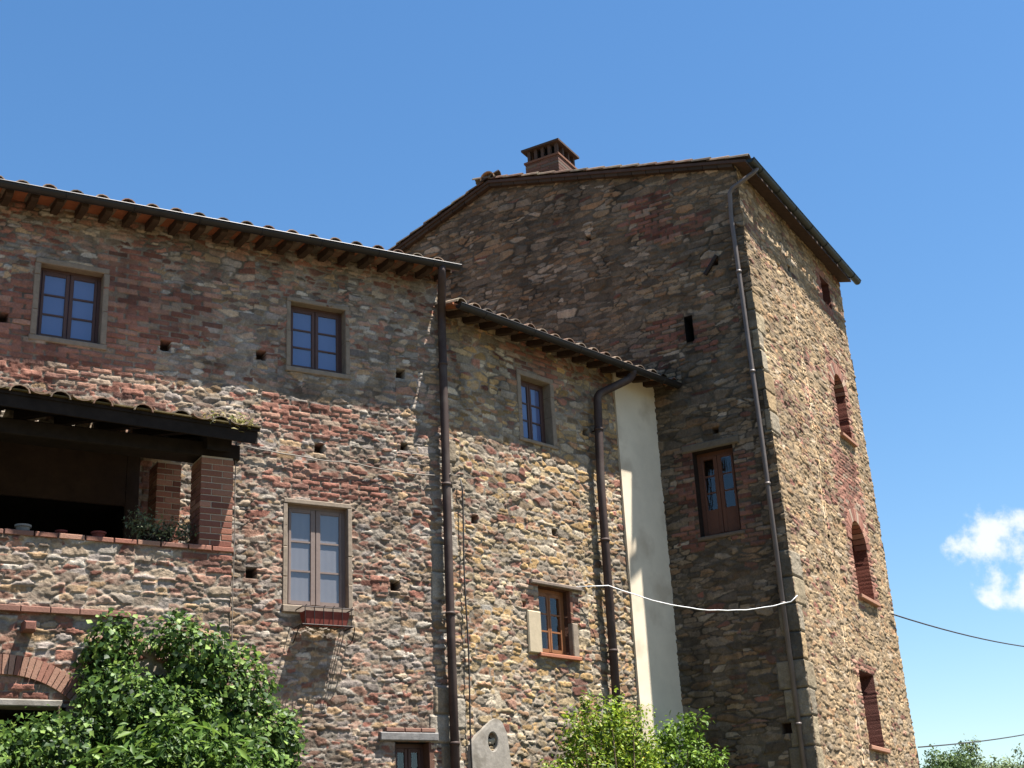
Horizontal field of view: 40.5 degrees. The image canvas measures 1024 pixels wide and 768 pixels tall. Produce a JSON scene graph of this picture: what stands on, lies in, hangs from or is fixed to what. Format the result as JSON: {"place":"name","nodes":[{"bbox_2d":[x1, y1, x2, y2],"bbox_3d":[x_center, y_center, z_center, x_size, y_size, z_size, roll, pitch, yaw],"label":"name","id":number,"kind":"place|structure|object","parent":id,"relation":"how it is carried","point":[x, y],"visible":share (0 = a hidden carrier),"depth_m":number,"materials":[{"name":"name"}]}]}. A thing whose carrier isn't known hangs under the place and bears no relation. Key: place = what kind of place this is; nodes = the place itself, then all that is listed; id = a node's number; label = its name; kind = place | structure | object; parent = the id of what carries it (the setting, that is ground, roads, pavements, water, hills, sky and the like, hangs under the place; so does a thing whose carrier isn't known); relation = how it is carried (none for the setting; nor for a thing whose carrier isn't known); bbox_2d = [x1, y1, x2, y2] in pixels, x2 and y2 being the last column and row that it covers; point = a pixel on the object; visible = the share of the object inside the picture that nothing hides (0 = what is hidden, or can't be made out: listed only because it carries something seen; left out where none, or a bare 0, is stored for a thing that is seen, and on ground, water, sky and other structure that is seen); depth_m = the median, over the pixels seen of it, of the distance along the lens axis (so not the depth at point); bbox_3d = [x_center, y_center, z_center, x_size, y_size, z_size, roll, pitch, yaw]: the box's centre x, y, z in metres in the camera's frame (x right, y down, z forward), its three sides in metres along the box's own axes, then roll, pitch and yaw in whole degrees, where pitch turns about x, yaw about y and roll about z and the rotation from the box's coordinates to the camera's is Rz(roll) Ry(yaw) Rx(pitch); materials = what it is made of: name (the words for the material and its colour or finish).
{"place":"outdoors","nodes":[
{"label":"outdoors","id":0,"kind":"place"},
{"bbox_2d":[0,0,1023,767],"label":"sky","id":1,"kind":"structure","parent":0,"point":[895,127],"materials":[{"name":"blue"}]},
{"label":"ground","id":2,"kind":"structure","parent":0,"visible":0},
{"bbox_2d":[57,706,287,767],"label":"laurel bush","id":3,"kind":"object","parent":2,"relation":"on","point":[211,758],"visible":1,"depth_m":12.22,"materials":[{"name":"green plant"}]},
{"bbox_2d":[0,175,461,767],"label":"farmhouse","id":4,"kind":"object","parent":2,"relation":"on","point":[136,341],"visible":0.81,"depth_m":16.82,"materials":[{"name":"stone"}]},
{"bbox_2d":[14,523,31,529],"bbox_3d":[-4.703,1.405,13.329,0.159,0.092,0.159,-3,-21,0],"label":"flowerpot","id":5,"kind":"object","parent":4,"relation":"on","point":[21,526],"visible":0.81,"depth_m":13.28,"materials":[{"name":"grey ceramic"}]},
{"bbox_2d":[55,529,67,533],"bbox_3d":[-4.389,1.464,13.496,0.120,0.069,0.119,-3,-21,0],"label":"flowerpot","id":6,"kind":"object","parent":4,"relation":"on","point":[58,531],"visible":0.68,"depth_m":13.46,"materials":[{"name":"ceramic"}]},
{"bbox_2d":[28,257,109,350],"bbox_3d":[-5.320,-0.908,16.611,0.901,1.070,0.325,9,-24,-28],"label":"window","id":7,"kind":"structure","parent":4,"relation":"in","point":[71,305],"depth_m":16.61,"materials":[{"name":"brown wood"}]},
{"bbox_2d":[91,530,106,536],"bbox_3d":[-4.077,1.506,13.671,0.149,0.087,0.149,-3,-21,0],"label":"flowerpot","id":8,"kind":"object","parent":4,"relation":"on","point":[97,533],"visible":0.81,"depth_m":13.63,"materials":[{"name":"ceramic"}]},
{"bbox_2d":[0,607,312,767],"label":"climbing ivy","id":9,"kind":"object","parent":4,"relation":"attached to","point":[141,706],"visible":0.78,"depth_m":12.96,"materials":[{"name":"green plant"}]},
{"bbox_2d":[122,505,199,543],"bbox_3d":[-3.514,1.450,13.947,0.838,0.421,0.392,13,-26,-35],"label":"parapet plant","id":10,"kind":"object","parent":4,"relation":"on","point":[152,533],"visible":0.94,"depth_m":13.86,"materials":[{"name":"green plant"}]},
{"bbox_2d":[203,410,257,431],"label":"roof weeds","id":11,"kind":"object","parent":4,"relation":"on","point":[238,420],"visible":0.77,"depth_m":14.32,"materials":[{"name":"green plant"}]},
{"bbox_2d":[231,442,236,679],"bbox_3d":[-2.842,1.780,14.164,0.018,2.500,0.009,9,-24,-28],"label":"hanging cable","id":12,"kind":"object","parent":4,"relation":"hanging from","point":[234,549],"visible":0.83,"depth_m":14.20,"materials":[{"name":"black rubber"}]},
{"bbox_2d":[281,498,353,616],"bbox_3d":[-2.438,2.158,17.078,0.928,1.420,0.325,9,-24,-28],"label":"window","id":13,"kind":"structure","parent":4,"relation":"in","point":[317,539],"depth_m":17.07,"materials":[{"name":"brown wood"}]},
{"bbox_2d":[285,296,350,379],"bbox_3d":[-2.587,-0.548,18.137,0.898,1.040,0.325,9,-24,-28],"label":"window","id":14,"kind":"structure","parent":4,"relation":"in","point":[317,334],"depth_m":18.14,"materials":[{"name":"brown wood"}]},
{"bbox_2d":[293,604,354,645],"bbox_3d":[-2.246,2.884,16.581,0.743,0.425,0.269,9,-24,-28],"label":"window planter","id":15,"kind":"object","parent":4,"relation":"on","point":[323,618],"visible":1,"depth_m":16.52,"materials":[{"name":"ceramic"}]},
{"bbox_2d":[244,445,459,475],"bbox_3d":[-1.937,0.991,17.591,3.008,0.118,0.197,10,-24,-30],"label":"wall cable","id":16,"kind":"object","parent":4,"relation":"attached to","point":[346,462],"depth_m":17.55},
{"bbox_2d":[379,728,438,767],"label":"window","id":17,"kind":"structure","parent":4,"relation":"in","point":[424,753],"depth_m":16.83,"materials":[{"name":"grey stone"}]},
{"bbox_2d":[435,297,686,767],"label":"stone wing","id":18,"kind":"structure","parent":2,"relation":"on","point":[555,464],"depth_m":19.47,"materials":[{"name":"beige stone"}]},
{"bbox_2d":[460,478,472,767],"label":"dropping cable","id":19,"kind":"object","parent":18,"relation":"attached to","point":[466,626],"visible":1,"depth_m":17.71,"materials":[{"name":"black rubber"}]},
{"bbox_2d":[516,368,558,450],"bbox_3d":[0.265,0.403,20.073,0.794,1.090,0.310,17,-29,-42],"label":"window","id":20,"kind":"structure","parent":18,"relation":"in","point":[533,390],"depth_m":20.14,"materials":[{"name":"brown wood"}]},
{"bbox_2d":[526,579,581,660],"bbox_3d":[0.511,3.268,19.037,1.090,1.030,0.340,17,-29,-42],"label":"window","id":21,"kind":"structure","parent":18,"relation":"in","point":[534,632],"depth_m":19.07,"materials":[{"name":"brown wood"}]},
{"bbox_2d":[576,585,797,610],"bbox_3d":[2.487,3.028,19.688,3.221,0.414,0.180,0,-21,-9],"label":"white cable","id":22,"kind":"object","parent":18,"relation":"attached to","point":[688,607],"visible":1,"depth_m":19.67,"materials":[{"name":"white plastic"}]},
{"bbox_2d":[538,686,677,767],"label":"yellow green shrub","id":23,"kind":"object","parent":2,"relation":"on","point":[629,751],"visible":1,"depth_m":17.45,"materials":[{"name":"green plant"}]},
{"bbox_2d":[388,138,919,767],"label":"stone tower","id":24,"kind":"structure","parent":2,"relation":"on","point":[712,284],"depth_m":22.32,"materials":[{"name":"stone"}]},
{"bbox_2d":[681,435,745,541],"bbox_3d":[3.147,1.633,21.175,0.940,1.540,0.335,-14,-24,27],"label":"window","id":25,"kind":"structure","parent":24,"relation":"in","point":[724,521],"depth_m":21.17,"materials":[{"name":"red wood"}]},
{"bbox_2d":[890,613,1023,646],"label":"overhead wire","id":26,"kind":"object","parent":24,"relation":"attached to","point":[953,631],"visible":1,"depth_m":26.91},
{"bbox_2d":[918,734,1023,747],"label":"overhead wire","id":27,"kind":"object","parent":24,"relation":"attached to","point":[968,742],"visible":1,"depth_m":26.40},
{"bbox_2d":[632,706,729,767],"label":"shrub","id":28,"kind":"object","parent":2,"relation":"on","point":[669,743],"visible":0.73,"depth_m":19.11,"materials":[{"name":"green plant"}]},
{"bbox_2d":[919,740,976,767],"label":"distant tree","id":29,"kind":"object","parent":2,"relation":"on","point":[954,760],"visible":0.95,"depth_m":63.43,"materials":[{"name":"green plant"}]},
{"bbox_2d":[960,733,1023,767],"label":"distant tree","id":30,"kind":"object","parent":2,"relation":"on","point":[970,749],"visible":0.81,"depth_m":67.39,"materials":[{"name":"green plant"}]},
{"bbox_2d":[1011,743,1023,767],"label":"distant tree","id":31,"kind":"object","parent":2,"relation":"on","point":[1020,756],"visible":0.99,"depth_m":66.66,"materials":[{"name":"green plant"}]}
]}

